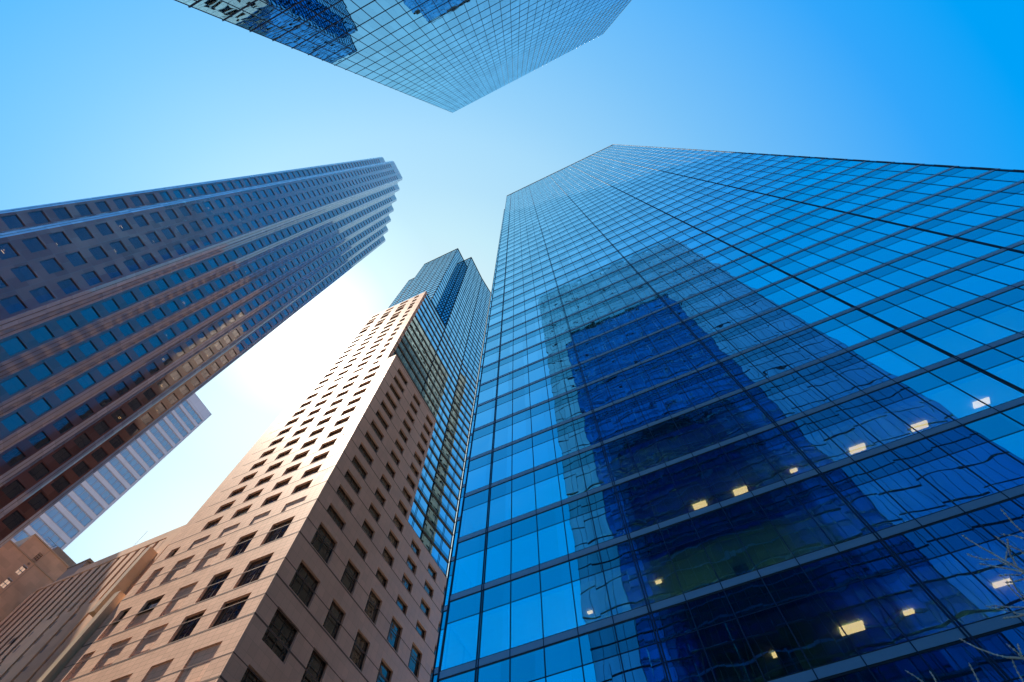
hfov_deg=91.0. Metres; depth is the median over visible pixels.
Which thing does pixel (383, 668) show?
window
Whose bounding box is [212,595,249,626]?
window
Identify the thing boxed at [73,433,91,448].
window
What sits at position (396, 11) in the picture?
window pane
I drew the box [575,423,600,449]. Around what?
window pane
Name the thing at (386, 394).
window
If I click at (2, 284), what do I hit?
window
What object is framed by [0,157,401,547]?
granite tower
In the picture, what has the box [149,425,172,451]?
ribbon window
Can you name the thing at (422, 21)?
window pane
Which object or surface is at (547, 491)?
window pane
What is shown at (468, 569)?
window pane
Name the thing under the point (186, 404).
ribbon window
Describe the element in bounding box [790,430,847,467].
window pane
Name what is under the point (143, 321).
window
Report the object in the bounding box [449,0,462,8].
window pane
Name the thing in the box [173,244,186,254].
window
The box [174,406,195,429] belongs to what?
ribbon window
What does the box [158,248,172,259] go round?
window
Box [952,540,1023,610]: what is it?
window pane
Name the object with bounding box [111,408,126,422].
window
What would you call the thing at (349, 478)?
window
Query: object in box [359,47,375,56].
window pane
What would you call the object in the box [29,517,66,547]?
ribbon window
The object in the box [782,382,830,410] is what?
window pane
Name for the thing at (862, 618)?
window pane
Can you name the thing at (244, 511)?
window
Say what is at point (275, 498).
window
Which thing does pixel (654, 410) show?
window pane
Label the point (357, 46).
window pane
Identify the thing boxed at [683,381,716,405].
window pane
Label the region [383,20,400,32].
window pane
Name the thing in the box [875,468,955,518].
window pane
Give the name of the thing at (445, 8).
window pane
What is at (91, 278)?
window
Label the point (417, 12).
window pane
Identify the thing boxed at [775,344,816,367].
window pane
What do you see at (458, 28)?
window pane
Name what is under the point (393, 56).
window pane
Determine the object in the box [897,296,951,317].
window pane
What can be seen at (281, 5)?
window pane
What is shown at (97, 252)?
window
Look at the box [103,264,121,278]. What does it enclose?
window
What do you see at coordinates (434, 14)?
window pane
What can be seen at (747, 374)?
window pane
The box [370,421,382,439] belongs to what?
window
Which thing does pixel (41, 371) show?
window
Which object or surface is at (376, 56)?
window pane
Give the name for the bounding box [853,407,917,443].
window pane
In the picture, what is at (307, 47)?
window pane
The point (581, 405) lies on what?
window pane
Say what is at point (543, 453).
window pane
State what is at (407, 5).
window pane
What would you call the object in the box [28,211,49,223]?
window
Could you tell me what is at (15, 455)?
window
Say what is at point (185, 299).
window
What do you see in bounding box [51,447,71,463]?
window
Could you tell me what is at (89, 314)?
window
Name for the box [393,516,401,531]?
window
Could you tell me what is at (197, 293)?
window
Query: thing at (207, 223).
window
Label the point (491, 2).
window pane
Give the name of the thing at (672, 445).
window pane
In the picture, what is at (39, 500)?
window
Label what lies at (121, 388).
window
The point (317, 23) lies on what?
window pane
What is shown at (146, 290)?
window
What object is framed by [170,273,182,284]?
window
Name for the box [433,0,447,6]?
window pane
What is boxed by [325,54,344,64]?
window pane
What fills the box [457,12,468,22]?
window pane
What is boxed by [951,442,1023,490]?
window pane
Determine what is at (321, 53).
window pane
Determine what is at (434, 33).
window pane
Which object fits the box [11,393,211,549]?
white tower
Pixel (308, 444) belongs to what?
window
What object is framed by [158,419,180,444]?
ribbon window
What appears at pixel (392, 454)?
window
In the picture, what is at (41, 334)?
window
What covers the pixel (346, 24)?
window pane
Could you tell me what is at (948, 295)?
window pane
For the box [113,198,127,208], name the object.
window
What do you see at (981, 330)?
window pane
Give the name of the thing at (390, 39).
window pane
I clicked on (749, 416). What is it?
window pane
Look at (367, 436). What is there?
window
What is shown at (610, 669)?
window pane
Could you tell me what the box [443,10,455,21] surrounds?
window pane
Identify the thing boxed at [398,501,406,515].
window
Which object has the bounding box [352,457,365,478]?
window
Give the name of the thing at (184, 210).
window
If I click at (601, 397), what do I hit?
window pane
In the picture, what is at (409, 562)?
window
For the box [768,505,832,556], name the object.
window pane
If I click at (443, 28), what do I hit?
window pane
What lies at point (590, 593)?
window pane
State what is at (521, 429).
window pane
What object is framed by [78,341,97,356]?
window
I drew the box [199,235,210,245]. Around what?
window
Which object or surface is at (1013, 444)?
window pane
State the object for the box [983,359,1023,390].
window pane
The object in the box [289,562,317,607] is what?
window
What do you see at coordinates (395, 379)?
window
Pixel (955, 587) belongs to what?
window pane
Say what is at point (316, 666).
window
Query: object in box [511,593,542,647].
window pane
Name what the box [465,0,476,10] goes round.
window pane
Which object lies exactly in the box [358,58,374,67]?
window pane
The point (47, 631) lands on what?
ribbed building
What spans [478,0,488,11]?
window pane
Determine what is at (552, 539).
window pane
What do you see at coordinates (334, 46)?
window pane
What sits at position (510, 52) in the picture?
window pane
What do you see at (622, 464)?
window pane
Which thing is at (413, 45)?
window pane
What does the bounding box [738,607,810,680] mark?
window pane
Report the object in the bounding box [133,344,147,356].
window
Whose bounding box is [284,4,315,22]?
window pane
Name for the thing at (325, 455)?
window
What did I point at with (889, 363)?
window pane
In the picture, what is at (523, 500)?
window pane
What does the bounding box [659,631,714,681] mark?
window pane
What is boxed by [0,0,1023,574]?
sky
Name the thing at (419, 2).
window pane
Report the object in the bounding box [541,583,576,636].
window pane
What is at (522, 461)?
window pane
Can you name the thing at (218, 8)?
window pane
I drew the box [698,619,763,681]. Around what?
window pane
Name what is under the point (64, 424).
window
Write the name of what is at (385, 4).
window pane
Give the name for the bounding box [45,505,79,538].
ribbon window
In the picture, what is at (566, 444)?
window pane
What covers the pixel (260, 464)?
window
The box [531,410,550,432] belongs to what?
window pane
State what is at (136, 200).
window
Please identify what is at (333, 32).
window pane
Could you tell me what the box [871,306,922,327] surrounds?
window pane
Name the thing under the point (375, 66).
window pane
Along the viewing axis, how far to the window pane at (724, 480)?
23.52 m
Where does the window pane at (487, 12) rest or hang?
in the glass tower at (452, 56)
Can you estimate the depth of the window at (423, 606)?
83.77 m
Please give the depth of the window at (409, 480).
97.07 m
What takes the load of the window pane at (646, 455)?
in the glass tower at (741, 416)
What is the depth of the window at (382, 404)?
99.68 m
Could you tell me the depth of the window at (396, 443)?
98.45 m
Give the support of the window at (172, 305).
in the granite tower at (127, 319)
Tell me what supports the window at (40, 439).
in the granite tower at (127, 319)
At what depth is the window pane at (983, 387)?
21.64 m
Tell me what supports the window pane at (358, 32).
in the glass tower at (452, 56)
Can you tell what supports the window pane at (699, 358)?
in the glass tower at (741, 416)
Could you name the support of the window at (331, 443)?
in the stone and glass tower
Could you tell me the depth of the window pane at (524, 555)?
25.20 m
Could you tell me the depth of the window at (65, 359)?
67.02 m
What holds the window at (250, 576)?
in the stone and glass tower
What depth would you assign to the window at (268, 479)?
83.72 m
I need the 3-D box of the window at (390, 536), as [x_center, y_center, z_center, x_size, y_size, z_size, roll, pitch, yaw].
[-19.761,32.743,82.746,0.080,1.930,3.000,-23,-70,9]
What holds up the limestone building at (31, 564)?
on the ground
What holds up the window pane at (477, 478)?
in the glass tower at (741, 416)
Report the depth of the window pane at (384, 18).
46.44 m
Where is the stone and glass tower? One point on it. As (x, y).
(311, 541)
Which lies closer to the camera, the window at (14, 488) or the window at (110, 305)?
the window at (14, 488)
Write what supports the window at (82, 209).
in the granite tower at (127, 319)
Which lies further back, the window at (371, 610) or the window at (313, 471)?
the window at (313, 471)
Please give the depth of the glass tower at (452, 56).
64.08 m
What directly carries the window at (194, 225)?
in the granite tower at (127, 319)
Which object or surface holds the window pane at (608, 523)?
in the glass tower at (741, 416)
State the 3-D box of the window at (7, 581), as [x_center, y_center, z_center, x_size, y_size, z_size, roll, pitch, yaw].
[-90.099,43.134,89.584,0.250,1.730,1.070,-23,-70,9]
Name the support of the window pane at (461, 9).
in the glass tower at (452, 56)
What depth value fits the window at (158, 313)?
84.48 m
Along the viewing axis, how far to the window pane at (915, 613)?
15.91 m
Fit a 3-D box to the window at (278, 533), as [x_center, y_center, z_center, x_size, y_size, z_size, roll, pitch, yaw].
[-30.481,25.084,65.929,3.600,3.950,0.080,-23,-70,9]
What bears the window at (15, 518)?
in the granite tower at (127, 319)
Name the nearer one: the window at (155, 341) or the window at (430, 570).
the window at (155, 341)
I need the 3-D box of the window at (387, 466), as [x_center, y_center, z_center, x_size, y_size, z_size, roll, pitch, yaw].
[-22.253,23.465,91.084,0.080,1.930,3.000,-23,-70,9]
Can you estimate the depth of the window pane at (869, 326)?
28.76 m
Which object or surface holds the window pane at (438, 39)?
in the glass tower at (452, 56)
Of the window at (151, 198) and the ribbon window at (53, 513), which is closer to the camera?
the window at (151, 198)
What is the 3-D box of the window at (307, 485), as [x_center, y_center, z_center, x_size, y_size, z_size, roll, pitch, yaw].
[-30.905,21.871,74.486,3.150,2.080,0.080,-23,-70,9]
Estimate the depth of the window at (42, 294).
59.73 m
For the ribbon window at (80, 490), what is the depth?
142.06 m
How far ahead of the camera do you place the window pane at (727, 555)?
20.19 m
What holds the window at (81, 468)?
in the granite tower at (127, 319)
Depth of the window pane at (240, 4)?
31.54 m
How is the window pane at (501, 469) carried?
in the glass tower at (741, 416)
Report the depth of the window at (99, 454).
81.62 m
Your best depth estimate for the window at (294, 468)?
82.84 m
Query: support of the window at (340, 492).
in the stone and glass tower
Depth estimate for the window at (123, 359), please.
79.41 m
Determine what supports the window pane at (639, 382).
in the glass tower at (741, 416)
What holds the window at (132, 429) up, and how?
in the granite tower at (127, 319)
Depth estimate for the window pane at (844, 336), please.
28.98 m
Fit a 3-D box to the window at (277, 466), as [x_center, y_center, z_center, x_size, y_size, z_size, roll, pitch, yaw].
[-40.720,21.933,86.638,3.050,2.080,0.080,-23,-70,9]
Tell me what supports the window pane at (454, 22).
in the glass tower at (452, 56)
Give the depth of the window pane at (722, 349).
33.50 m
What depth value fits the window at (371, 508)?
81.08 m
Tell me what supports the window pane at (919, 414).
in the glass tower at (741, 416)
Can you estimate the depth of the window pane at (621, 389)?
34.68 m
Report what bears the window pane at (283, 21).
in the glass tower at (452, 56)
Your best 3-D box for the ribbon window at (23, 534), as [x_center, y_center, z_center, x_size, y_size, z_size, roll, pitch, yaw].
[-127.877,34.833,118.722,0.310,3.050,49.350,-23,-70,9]
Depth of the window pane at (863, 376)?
25.67 m
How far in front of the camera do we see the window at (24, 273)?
58.77 m
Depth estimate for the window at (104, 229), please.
71.80 m
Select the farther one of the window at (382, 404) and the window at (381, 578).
the window at (382, 404)
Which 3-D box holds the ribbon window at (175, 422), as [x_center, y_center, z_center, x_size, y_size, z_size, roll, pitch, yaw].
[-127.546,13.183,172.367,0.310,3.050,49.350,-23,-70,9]
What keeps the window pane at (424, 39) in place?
in the glass tower at (452, 56)
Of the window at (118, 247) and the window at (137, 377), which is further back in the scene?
the window at (137, 377)
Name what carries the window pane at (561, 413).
in the glass tower at (741, 416)
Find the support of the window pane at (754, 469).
in the glass tower at (741, 416)
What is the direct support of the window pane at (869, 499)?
in the glass tower at (741, 416)
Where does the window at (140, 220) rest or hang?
in the granite tower at (127, 319)
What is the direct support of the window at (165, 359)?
in the granite tower at (127, 319)
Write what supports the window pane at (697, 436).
in the glass tower at (741, 416)
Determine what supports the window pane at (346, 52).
in the glass tower at (452, 56)
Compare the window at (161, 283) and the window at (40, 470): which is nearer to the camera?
the window at (40, 470)
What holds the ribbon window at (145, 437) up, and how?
in the white tower at (68, 519)
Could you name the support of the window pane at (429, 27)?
in the glass tower at (452, 56)
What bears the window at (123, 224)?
in the granite tower at (127, 319)
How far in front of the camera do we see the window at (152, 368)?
88.27 m
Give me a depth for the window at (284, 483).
79.34 m
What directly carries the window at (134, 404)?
in the granite tower at (127, 319)
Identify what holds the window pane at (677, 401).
in the glass tower at (741, 416)
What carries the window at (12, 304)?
in the granite tower at (127, 319)
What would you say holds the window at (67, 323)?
in the granite tower at (127, 319)
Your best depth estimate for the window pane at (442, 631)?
27.81 m
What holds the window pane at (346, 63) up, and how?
in the glass tower at (452, 56)
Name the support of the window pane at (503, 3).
in the glass tower at (452, 56)
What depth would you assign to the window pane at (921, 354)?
25.20 m
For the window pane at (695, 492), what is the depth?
23.76 m
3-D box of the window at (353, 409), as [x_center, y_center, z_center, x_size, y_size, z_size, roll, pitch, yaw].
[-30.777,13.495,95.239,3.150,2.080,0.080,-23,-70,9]
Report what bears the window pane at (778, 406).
in the glass tower at (741, 416)
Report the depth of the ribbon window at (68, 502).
137.93 m
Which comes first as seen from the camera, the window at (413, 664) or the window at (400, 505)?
the window at (413, 664)
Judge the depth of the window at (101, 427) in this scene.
79.75 m
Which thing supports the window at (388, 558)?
in the stone and glass tower
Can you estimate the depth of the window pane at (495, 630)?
21.89 m
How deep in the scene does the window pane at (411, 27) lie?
52.95 m
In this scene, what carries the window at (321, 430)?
in the stone and glass tower
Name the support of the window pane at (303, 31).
in the glass tower at (452, 56)
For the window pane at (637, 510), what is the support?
in the glass tower at (741, 416)
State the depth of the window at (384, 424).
96.19 m
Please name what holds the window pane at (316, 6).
in the glass tower at (452, 56)
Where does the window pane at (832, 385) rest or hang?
in the glass tower at (741, 416)
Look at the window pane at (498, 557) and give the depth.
25.46 m
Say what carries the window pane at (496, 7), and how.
in the glass tower at (452, 56)
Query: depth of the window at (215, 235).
94.67 m
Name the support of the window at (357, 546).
in the stone and glass tower
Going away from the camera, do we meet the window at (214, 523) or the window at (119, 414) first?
the window at (214, 523)
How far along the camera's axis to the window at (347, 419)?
92.35 m
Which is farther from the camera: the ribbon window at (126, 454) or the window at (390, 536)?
the ribbon window at (126, 454)
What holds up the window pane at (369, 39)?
in the glass tower at (452, 56)
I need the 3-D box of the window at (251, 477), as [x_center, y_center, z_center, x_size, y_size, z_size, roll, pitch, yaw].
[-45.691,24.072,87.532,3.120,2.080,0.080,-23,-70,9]
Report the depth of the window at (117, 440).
85.11 m
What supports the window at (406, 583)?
in the stone and glass tower
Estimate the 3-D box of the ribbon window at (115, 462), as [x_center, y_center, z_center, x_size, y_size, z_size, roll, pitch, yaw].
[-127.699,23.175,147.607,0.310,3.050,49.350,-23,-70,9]
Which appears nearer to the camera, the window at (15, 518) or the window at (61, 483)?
the window at (15, 518)
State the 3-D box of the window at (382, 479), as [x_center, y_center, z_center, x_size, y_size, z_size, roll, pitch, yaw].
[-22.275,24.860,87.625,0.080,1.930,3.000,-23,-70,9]
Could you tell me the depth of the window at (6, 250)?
58.02 m
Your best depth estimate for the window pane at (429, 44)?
63.06 m
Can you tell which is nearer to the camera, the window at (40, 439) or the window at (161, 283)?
the window at (40, 439)
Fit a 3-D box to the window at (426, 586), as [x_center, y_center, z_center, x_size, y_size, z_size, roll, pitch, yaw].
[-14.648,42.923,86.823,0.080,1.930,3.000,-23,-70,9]
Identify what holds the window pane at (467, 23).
in the glass tower at (452, 56)
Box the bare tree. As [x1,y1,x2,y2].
[905,508,1023,681]
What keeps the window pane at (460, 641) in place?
in the glass tower at (741, 416)
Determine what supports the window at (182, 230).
in the granite tower at (127, 319)
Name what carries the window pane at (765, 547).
in the glass tower at (741, 416)
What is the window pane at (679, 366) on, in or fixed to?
in the glass tower at (741, 416)
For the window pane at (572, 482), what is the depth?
28.29 m
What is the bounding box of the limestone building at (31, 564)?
[0,533,75,621]
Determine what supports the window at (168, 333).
in the granite tower at (127, 319)
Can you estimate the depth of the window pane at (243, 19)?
34.04 m
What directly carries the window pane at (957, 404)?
in the glass tower at (741, 416)
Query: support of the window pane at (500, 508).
in the glass tower at (741, 416)
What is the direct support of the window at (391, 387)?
in the stone and glass tower
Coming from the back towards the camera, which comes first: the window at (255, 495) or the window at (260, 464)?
the window at (260, 464)
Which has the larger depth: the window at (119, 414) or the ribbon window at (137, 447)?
the ribbon window at (137, 447)
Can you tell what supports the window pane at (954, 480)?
in the glass tower at (741, 416)
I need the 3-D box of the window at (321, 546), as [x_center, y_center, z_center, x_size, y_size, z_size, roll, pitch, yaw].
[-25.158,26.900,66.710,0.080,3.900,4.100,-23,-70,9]
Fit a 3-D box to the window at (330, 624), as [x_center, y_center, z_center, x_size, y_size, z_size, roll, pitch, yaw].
[-22.428,34.871,62.820,0.080,3.950,3.000,-23,-70,9]
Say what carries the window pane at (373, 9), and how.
in the glass tower at (452, 56)
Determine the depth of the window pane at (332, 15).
40.18 m
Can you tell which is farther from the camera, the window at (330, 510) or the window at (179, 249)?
the window at (179, 249)
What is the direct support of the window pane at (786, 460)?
in the glass tower at (741, 416)
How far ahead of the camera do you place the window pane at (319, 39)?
43.98 m
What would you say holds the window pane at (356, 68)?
in the glass tower at (452, 56)
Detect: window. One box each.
[0,243,18,259]
[0,277,7,288]
[0,295,26,313]
[0,337,26,355]
[0,376,25,394]
[0,412,25,431]
[0,577,12,588]
[1,215,24,228]
[1,447,25,466]
[2,479,25,498]
[2,510,24,529]
[10,265,37,281]
[13,529,30,541]
[16,564,27,574]
[21,237,45,252]
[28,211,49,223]
[28,431,50,448]
[28,462,49,480]
[28,492,48,510]
[29,286,54,303]
[29,325,53,342]
[29,363,52,380]
[29,398,51,415]
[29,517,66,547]
[39,258,63,273]
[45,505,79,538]
[48,232,71,246]
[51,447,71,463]
[51,476,69,492]
[52,207,71,219]
[53,417,72,433]
[54,385,74,401]
[55,351,76,367]
[56,278,79,294]
[56,315,78,331]
[59,494,92,526]
[65,252,86,266]
[72,461,89,476]
[72,484,104,515]
[73,227,93,240]
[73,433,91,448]
[74,204,92,215]
[75,404,93,419]
[76,373,95,388]
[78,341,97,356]
[80,307,99,321]
[81,271,101,285]
[85,474,115,504]
[88,246,107,259]
[91,447,107,461]
[93,420,109,434]
[94,201,110,212]
[95,223,113,235]
[95,392,111,406]
[97,362,114,376]
[97,465,126,494]
[99,331,116,345]
[102,299,119,312]
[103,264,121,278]
[109,241,126,253]
[109,435,123,448]
[109,456,136,485]
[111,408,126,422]
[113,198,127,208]
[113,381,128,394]
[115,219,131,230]
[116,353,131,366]
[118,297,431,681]
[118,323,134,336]
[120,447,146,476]
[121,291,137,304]
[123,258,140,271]
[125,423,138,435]
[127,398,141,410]
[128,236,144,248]
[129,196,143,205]
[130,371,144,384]
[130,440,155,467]
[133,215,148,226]
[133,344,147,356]
[136,315,150,327]
[139,284,153,297]
[139,432,164,458]
[140,159,396,424]
[141,253,156,265]
[142,597,162,610]
[143,388,155,400]
[145,194,157,203]
[145,232,160,243]
[146,362,158,374]
[149,212,163,222]
[149,335,162,347]
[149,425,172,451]
[151,307,165,319]
[155,278,168,290]
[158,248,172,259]
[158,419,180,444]
[160,354,171,365]
[161,228,174,238]
[163,328,175,339]
[164,209,177,219]
[166,301,178,312]
[166,412,187,437]
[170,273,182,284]
[172,612,204,641]
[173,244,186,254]
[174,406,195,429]
[175,224,188,234]
[176,321,187,331]
[179,206,190,216]
[180,295,191,305]
[182,400,202,423]
[183,268,195,278]
[186,239,198,249]
[189,221,201,231]
[191,204,202,213]
[192,289,203,299]
[196,263,207,272]
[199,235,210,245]
[199,571,230,601]
[201,218,212,227]
[204,519,220,529]
[208,258,217,267]
[211,232,221,241]
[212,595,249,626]
[218,503,232,512]
[229,533,255,557]
[231,487,245,496]
[234,507,249,517]
[236,555,271,587]
[242,474,255,482]
[246,491,261,500]
[252,461,265,469]
[258,476,272,485]
[262,608,296,661]
[263,494,280,505]
[263,518,293,544]
[268,463,281,471]
[274,479,290,489]
[278,451,289,458]
[285,465,299,473]
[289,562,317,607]
[293,482,310,493]
[294,452,307,460]
[301,649,325,681]
[303,440,315,447]
[303,467,319,477]
[311,429,323,435]
[311,524,335,562]
[313,453,327,462]
[321,440,335,449]
[323,601,343,639]
[327,505,343,529]
[329,429,342,436]
[336,418,348,425]
[336,485,352,509]
[341,560,358,593]
[343,407,355,414]
[345,471,359,494]
[349,632,367,670]
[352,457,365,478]
[354,540,365,558]
[359,444,371,464]
[362,520,372,538]
[364,590,379,622]
[365,432,377,451]
[369,504,378,520]
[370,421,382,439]
[375,489,384,505]
[376,411,387,428]
[376,569,386,586]
[376,660,390,681]
[380,475,389,490]
[381,401,391,419]
[382,548,392,565]
[385,392,395,409]
[385,463,394,476]
[387,618,400,650]
[388,532,397,547]
[390,385,399,400]
[390,451,398,464]
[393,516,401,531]
[394,377,402,392]
[395,440,402,453]
[396,597,405,613]
[398,369,406,384]
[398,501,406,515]
[399,430,406,442]
[402,488,410,501]
[402,574,410,591]
[406,475,413,488]
[406,557,414,572]
[408,644,420,676]
[410,463,417,476]
[411,540,418,555]
[414,453,420,464]
[416,622,424,638]
[420,599,428,616]
[424,581,431,596]
[428,565,434,578]
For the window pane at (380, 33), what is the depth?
50.01 m
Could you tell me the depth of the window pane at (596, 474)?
28.02 m
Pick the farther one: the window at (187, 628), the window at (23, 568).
the window at (23, 568)
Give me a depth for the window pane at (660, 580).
20.66 m
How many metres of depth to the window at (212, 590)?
61.04 m
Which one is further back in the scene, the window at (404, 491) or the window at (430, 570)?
the window at (404, 491)
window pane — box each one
[177,0,197,4]
[193,0,239,18]
[223,0,253,8]
[226,10,264,29]
[243,0,280,20]
[253,23,286,39]
[261,0,296,11]
[269,13,300,30]
[276,32,304,46]
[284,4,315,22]
[290,24,317,38]
[295,41,319,53]
[300,0,330,13]
[304,15,331,31]
[308,33,332,46]
[310,48,333,59]
[319,7,345,23]
[321,25,344,39]
[323,41,344,52]
[325,0,339,4]
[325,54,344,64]
[334,0,359,15]
[334,17,358,31]
[335,34,356,45]
[336,47,355,57]
[337,59,354,68]
[347,64,363,72]
[348,9,370,24]
[348,26,368,39]
[348,41,367,51]
[348,53,364,62]
[352,0,372,7]
[357,68,371,75]
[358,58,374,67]
[359,34,377,45]
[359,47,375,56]
[361,19,381,32]
[362,1,383,17]
[365,0,630,112]
[367,63,381,70]
[368,53,383,61]
[369,41,386,51]
[371,27,389,39]
[373,12,393,25]
[376,0,396,9]
[376,57,390,65]
[379,47,393,55]
[381,34,396,45]
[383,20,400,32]
[386,52,399,60]
[387,4,405,18]
[389,41,403,50]
[392,28,407,39]
[396,13,412,26]
[396,46,409,55]
[399,0,417,11]
[399,35,413,44]
[403,21,418,33]
[406,41,419,49]
[408,6,423,19]
[410,29,424,39]
[415,15,429,26]
[416,0,426,4]
[416,35,428,44]
[420,0,435,13]
[421,23,434,33]
[421,41,433,49]
[426,9,440,20]
[426,29,439,39]
[431,35,442,44]
[432,16,444,27]
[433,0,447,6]
[435,630,443,667]
[437,24,448,33]
[438,2,451,14]
[440,614,480,670]
[441,30,452,39]
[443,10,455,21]
[444,576,451,605]
[447,18,458,28]
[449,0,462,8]
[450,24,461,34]
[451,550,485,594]
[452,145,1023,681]
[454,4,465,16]
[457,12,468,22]
[459,502,488,537]
[460,19,471,28]
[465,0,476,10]
[465,463,491,492]
[467,6,478,17]
[470,13,480,23]
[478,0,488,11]
[478,603,509,657]
[480,8,490,18]
[483,541,510,582]
[487,493,510,526]
[489,0,499,6]
[490,2,499,13]
[490,455,511,482]
[500,0,509,7]
[511,531,538,573]
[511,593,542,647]
[512,417,530,440]
[512,448,532,474]
[512,485,535,517]
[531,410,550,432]
[533,439,555,466]
[535,476,560,508]
[538,522,567,563]
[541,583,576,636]
[550,402,571,424]
[554,431,577,458]
[558,466,585,499]
[564,512,596,553]
[569,395,591,417]
[572,572,611,626]
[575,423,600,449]
[582,458,612,490]
[583,655,624,681]
[588,387,611,409]
[592,503,627,543]
[596,414,623,440]
[604,561,647,614]
[606,448,637,480]
[608,379,632,400]
[618,406,645,432]
[619,492,656,532]
[621,644,669,681]
[627,372,652,393]
[630,439,663,471]
[636,550,682,602]
[639,398,668,423]
[646,364,673,384]
[647,483,686,522]
[655,430,690,461]
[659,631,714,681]
[661,389,692,414]
[666,356,694,376]
[668,539,718,592]
[674,472,717,511]
[679,421,717,451]
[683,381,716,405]
[686,347,716,368]
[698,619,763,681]
[701,528,755,580]
[703,462,748,501]
[704,411,744,441]
[705,372,739,396]
[707,339,737,359]
[727,363,765,386]
[730,401,771,431]
[731,451,781,490]
[734,517,793,568]
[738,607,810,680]
[751,354,790,377]
[757,392,800,421]
[761,441,814,478]
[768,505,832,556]
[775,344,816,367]
[778,594,858,667]
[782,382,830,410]
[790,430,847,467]
[799,335,841,357]
[803,494,870,544]
[808,372,859,400]
[820,581,907,653]
[822,325,868,347]
[822,419,882,455]
[836,361,890,389]
[838,481,912,531]
[848,316,893,337]
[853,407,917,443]
[862,567,958,639]
[863,351,919,378]
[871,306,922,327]
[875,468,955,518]
[884,395,952,431]
[892,340,949,367]
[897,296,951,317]
[906,554,1009,625]
[913,456,998,504]
[918,384,990,419]
[919,329,983,355]
[950,318,1015,343]
[951,372,1023,406]
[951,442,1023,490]
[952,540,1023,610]
[980,306,1023,331]
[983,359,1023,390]
[990,430,1023,462]
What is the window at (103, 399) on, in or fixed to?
in the granite tower at (127, 319)
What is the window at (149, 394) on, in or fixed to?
in the granite tower at (127, 319)
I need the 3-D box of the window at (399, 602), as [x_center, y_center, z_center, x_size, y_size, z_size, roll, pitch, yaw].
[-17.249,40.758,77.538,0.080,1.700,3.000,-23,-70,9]
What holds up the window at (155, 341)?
in the granite tower at (127, 319)
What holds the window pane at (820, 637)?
in the glass tower at (741, 416)
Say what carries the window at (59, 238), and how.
in the granite tower at (127, 319)
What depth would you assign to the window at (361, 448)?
85.81 m
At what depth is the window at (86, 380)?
72.41 m
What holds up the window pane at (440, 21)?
in the glass tower at (452, 56)
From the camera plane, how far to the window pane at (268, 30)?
37.45 m
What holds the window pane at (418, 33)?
in the glass tower at (452, 56)
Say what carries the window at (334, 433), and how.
in the stone and glass tower
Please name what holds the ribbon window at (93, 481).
in the white tower at (68, 519)
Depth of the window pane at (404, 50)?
60.17 m
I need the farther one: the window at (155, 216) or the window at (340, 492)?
the window at (155, 216)
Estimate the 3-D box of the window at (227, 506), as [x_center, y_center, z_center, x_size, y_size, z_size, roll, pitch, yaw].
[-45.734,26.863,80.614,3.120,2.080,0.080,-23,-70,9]
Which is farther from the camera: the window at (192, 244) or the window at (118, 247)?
the window at (192, 244)
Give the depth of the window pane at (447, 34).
62.63 m
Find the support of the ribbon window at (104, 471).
in the white tower at (68, 519)
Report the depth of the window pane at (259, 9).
33.84 m
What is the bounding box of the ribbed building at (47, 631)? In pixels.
[0,525,184,681]
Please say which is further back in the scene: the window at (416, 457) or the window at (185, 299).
the window at (416, 457)
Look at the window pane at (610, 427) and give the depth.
31.34 m
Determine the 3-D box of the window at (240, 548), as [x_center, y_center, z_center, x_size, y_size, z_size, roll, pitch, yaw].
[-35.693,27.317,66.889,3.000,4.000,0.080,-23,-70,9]
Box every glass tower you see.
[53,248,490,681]
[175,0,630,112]
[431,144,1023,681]
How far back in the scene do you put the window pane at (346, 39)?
47.12 m
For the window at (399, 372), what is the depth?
113.62 m
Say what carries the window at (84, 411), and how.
in the granite tower at (127, 319)
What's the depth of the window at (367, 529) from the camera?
77.62 m

